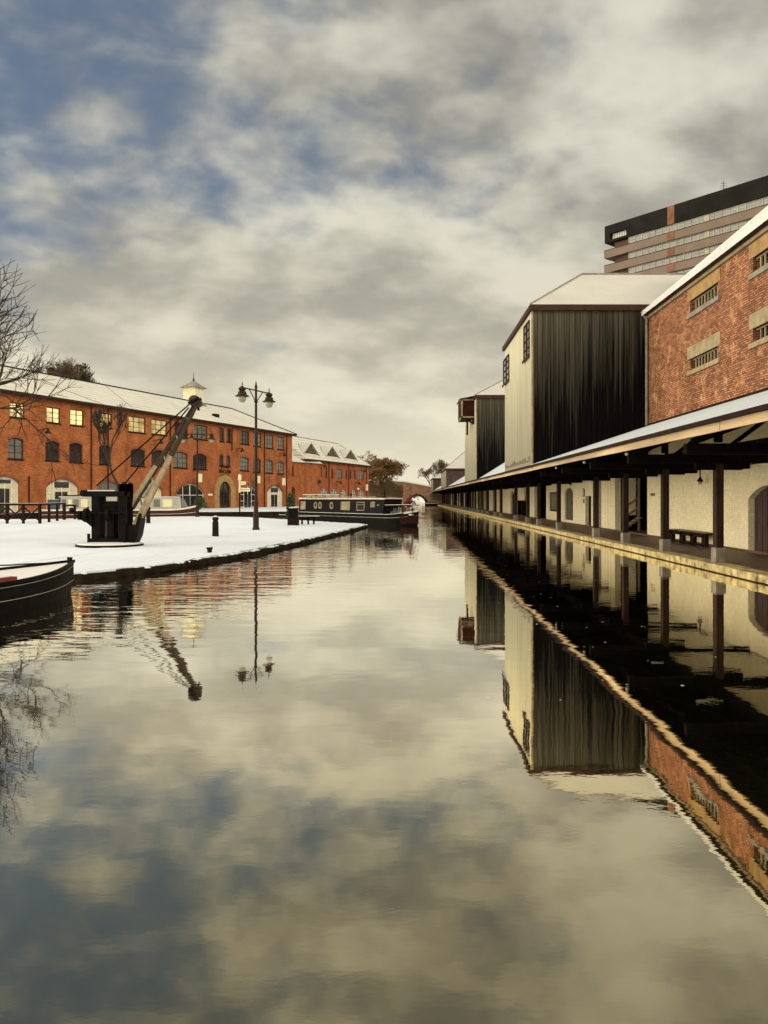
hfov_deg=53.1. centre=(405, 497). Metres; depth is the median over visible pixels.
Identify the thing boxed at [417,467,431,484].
wispy tree
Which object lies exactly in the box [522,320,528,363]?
window
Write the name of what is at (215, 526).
wharf bollard
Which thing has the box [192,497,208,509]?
shrub
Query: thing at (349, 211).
sky
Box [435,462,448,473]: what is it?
wispy tree
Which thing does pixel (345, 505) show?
window
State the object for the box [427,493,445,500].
scrub bank
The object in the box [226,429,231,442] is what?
window
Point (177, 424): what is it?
window
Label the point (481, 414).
hoist tower
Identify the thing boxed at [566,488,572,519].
window
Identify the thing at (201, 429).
window
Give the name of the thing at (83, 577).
quay wall
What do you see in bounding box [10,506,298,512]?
towpath
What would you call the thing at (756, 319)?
window
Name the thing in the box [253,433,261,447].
window
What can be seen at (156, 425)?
window
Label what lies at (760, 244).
window
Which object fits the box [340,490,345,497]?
window
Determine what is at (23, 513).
railing
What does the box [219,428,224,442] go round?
window
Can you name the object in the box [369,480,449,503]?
brick bridge
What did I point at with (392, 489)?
scrub bank
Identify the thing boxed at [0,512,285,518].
quay wall
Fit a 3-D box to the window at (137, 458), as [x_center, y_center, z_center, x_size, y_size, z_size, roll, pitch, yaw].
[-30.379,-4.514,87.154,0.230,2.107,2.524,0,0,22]
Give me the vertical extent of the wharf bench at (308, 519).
0.540 m
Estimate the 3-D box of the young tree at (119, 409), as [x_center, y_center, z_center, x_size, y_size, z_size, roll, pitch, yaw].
[-22.937,-2.800,59.479,3.699,9.000,1.951,0,0,8]
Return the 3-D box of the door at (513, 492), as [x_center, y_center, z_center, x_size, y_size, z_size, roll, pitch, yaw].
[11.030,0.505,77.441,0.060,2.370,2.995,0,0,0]
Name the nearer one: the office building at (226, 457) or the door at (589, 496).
the door at (589, 496)
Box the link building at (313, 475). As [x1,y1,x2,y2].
[292,454,321,505]
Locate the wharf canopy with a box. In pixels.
[429,387,767,562]
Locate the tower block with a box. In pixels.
[604,175,767,272]
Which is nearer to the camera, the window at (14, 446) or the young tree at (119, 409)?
the young tree at (119, 409)
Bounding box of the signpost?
[238,474,249,516]
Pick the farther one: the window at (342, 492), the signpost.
the window at (342, 492)
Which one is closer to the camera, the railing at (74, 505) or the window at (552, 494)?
the window at (552, 494)
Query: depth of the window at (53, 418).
75.95 m
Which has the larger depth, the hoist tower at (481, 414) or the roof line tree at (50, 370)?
the roof line tree at (50, 370)
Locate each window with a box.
[7,438,24,460]
[9,402,24,419]
[45,441,60,461]
[46,407,60,424]
[69,443,83,463]
[70,409,84,426]
[99,445,111,465]
[100,413,112,428]
[128,416,145,433]
[130,449,145,467]
[151,419,167,436]
[151,450,165,466]
[173,452,188,468]
[174,422,188,438]
[193,425,207,440]
[193,454,207,470]
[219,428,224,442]
[219,455,223,466]
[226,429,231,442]
[226,456,230,467]
[240,431,249,445]
[240,457,249,471]
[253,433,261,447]
[253,460,261,472]
[265,435,272,448]
[265,460,273,473]
[277,436,284,450]
[277,462,284,474]
[300,501,305,509]
[337,469,341,478]
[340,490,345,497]
[340,501,350,509]
[356,502,364,510]
[358,470,362,479]
[502,354,508,387]
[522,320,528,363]
[550,492,555,510]
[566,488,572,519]
[687,267,720,319]
[687,331,720,375]
[748,232,767,280]
[748,305,767,349]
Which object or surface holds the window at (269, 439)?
in the office building at (226, 457)
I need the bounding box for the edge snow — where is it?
[81,524,366,573]
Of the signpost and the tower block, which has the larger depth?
the tower block
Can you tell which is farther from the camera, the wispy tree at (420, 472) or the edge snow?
the wispy tree at (420, 472)
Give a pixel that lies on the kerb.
(748, 573)
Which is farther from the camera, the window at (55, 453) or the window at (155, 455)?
the window at (155, 455)
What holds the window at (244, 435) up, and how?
in the office building at (226, 457)
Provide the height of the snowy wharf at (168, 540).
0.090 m
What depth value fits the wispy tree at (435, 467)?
214.28 m
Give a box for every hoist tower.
[430,473,440,490]
[440,451,468,488]
[456,380,536,483]
[502,273,686,474]
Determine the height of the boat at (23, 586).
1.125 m
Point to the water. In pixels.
(440, 765)
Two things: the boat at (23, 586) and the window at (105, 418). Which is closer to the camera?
the boat at (23, 586)
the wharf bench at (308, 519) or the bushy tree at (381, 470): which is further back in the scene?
the bushy tree at (381, 470)
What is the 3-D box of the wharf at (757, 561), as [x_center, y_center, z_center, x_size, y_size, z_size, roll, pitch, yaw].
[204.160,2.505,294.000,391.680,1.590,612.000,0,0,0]
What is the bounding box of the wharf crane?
[69,395,202,547]
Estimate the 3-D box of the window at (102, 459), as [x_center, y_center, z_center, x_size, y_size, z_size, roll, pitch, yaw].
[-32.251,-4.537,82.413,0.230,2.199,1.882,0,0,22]
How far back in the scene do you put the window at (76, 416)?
78.84 m
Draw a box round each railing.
[0,503,40,523]
[40,502,65,523]
[66,504,75,518]
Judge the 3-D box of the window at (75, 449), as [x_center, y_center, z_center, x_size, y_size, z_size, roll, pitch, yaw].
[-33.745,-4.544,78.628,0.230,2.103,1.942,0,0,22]
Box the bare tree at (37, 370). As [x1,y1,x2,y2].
[0,258,97,483]
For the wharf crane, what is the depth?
26.87 m
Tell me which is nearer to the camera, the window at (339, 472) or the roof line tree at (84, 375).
the roof line tree at (84, 375)
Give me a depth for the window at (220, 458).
102.15 m
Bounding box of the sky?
[0,0,767,497]
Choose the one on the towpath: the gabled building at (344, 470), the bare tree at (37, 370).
the gabled building at (344, 470)
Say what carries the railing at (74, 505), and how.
on the snowy wharf at (168, 540)
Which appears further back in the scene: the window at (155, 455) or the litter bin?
the window at (155, 455)
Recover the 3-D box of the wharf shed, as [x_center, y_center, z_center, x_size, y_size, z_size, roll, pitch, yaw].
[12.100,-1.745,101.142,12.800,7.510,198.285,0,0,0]
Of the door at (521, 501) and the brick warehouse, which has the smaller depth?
the brick warehouse
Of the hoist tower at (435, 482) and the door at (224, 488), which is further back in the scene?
the hoist tower at (435, 482)
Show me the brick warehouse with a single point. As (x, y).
(706, 331)
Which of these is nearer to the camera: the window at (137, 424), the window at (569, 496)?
the window at (569, 496)
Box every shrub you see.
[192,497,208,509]
[285,493,294,518]
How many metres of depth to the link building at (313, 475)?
124.95 m
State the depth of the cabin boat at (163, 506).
69.15 m
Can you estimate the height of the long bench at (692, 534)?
0.490 m
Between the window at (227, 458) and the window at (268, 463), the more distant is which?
the window at (268, 463)
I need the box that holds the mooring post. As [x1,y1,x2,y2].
[206,545,212,552]
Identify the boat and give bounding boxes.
[0,557,74,613]
[42,495,195,518]
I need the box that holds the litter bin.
[287,507,298,524]
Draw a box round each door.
[220,482,228,507]
[512,492,513,513]
[520,500,523,515]
[589,496,590,525]
[755,487,767,552]
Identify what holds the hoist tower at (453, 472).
on the wharf shed
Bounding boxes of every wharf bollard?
[146,506,150,522]
[212,516,218,535]
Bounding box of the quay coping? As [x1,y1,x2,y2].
[94,525,366,579]
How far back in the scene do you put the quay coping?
21.02 m
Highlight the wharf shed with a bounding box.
[435,421,767,554]
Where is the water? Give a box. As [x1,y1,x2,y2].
[0,501,767,1023]
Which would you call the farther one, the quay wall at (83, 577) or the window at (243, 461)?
the window at (243, 461)
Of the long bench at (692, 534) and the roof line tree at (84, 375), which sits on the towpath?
the roof line tree at (84, 375)
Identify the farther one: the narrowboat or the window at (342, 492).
the window at (342, 492)
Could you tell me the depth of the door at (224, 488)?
103.05 m
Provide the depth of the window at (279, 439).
116.40 m
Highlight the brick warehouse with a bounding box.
[641,206,767,425]
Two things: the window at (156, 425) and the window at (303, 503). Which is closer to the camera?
the window at (303, 503)
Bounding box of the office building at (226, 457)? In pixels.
[0,365,296,512]
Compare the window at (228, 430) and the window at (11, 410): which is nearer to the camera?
the window at (11, 410)
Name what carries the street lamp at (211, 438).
on the snowy wharf at (168, 540)
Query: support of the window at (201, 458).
in the office building at (226, 457)
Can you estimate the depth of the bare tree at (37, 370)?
32.72 m
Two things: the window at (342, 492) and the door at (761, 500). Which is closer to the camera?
the door at (761, 500)
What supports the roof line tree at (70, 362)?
on the towpath
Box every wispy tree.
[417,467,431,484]
[427,459,446,476]
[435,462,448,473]
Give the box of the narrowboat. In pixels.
[298,493,420,525]
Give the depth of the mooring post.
23.70 m
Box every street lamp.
[181,429,215,516]
[235,382,275,529]
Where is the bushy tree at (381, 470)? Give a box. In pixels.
[358,451,409,497]
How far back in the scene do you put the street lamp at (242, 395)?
40.23 m
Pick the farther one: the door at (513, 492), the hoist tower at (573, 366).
the door at (513, 492)
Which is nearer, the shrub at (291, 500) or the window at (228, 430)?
the shrub at (291, 500)
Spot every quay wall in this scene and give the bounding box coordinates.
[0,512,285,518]
[73,528,362,581]
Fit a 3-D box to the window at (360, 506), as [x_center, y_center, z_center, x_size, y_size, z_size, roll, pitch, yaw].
[-3.204,0.620,55.073,0.107,0.640,1.007,0,0,-38]
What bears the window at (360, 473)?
in the gabled building at (344, 470)
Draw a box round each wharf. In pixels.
[0,516,364,573]
[439,504,767,571]
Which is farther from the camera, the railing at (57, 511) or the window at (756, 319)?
the railing at (57, 511)
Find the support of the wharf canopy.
attached to the wharf shed
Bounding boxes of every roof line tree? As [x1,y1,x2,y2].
[27,359,87,378]
[46,358,93,381]
[53,357,96,381]
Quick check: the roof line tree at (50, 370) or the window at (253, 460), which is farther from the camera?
the roof line tree at (50, 370)
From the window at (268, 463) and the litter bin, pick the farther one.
the window at (268, 463)
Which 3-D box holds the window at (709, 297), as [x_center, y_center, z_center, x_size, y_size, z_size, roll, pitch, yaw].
[10.900,-7.345,27.825,0.340,1.110,3.050,0,0,0]
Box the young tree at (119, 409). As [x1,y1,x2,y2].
[90,403,129,500]
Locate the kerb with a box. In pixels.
[438,505,767,583]
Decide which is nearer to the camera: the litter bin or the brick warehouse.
the brick warehouse
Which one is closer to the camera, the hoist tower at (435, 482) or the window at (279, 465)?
the window at (279, 465)
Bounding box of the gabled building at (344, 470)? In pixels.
[292,436,371,497]
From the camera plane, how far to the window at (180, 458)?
94.40 m
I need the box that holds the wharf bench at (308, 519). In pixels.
[298,516,319,523]
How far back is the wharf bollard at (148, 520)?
50.89 m
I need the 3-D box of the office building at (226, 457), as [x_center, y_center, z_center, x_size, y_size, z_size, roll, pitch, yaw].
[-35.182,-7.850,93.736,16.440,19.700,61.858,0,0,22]
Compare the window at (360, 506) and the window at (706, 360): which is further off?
the window at (360, 506)
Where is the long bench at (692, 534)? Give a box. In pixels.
[669,529,712,546]
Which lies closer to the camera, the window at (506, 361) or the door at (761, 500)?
the door at (761, 500)
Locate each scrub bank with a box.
[369,481,403,497]
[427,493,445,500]

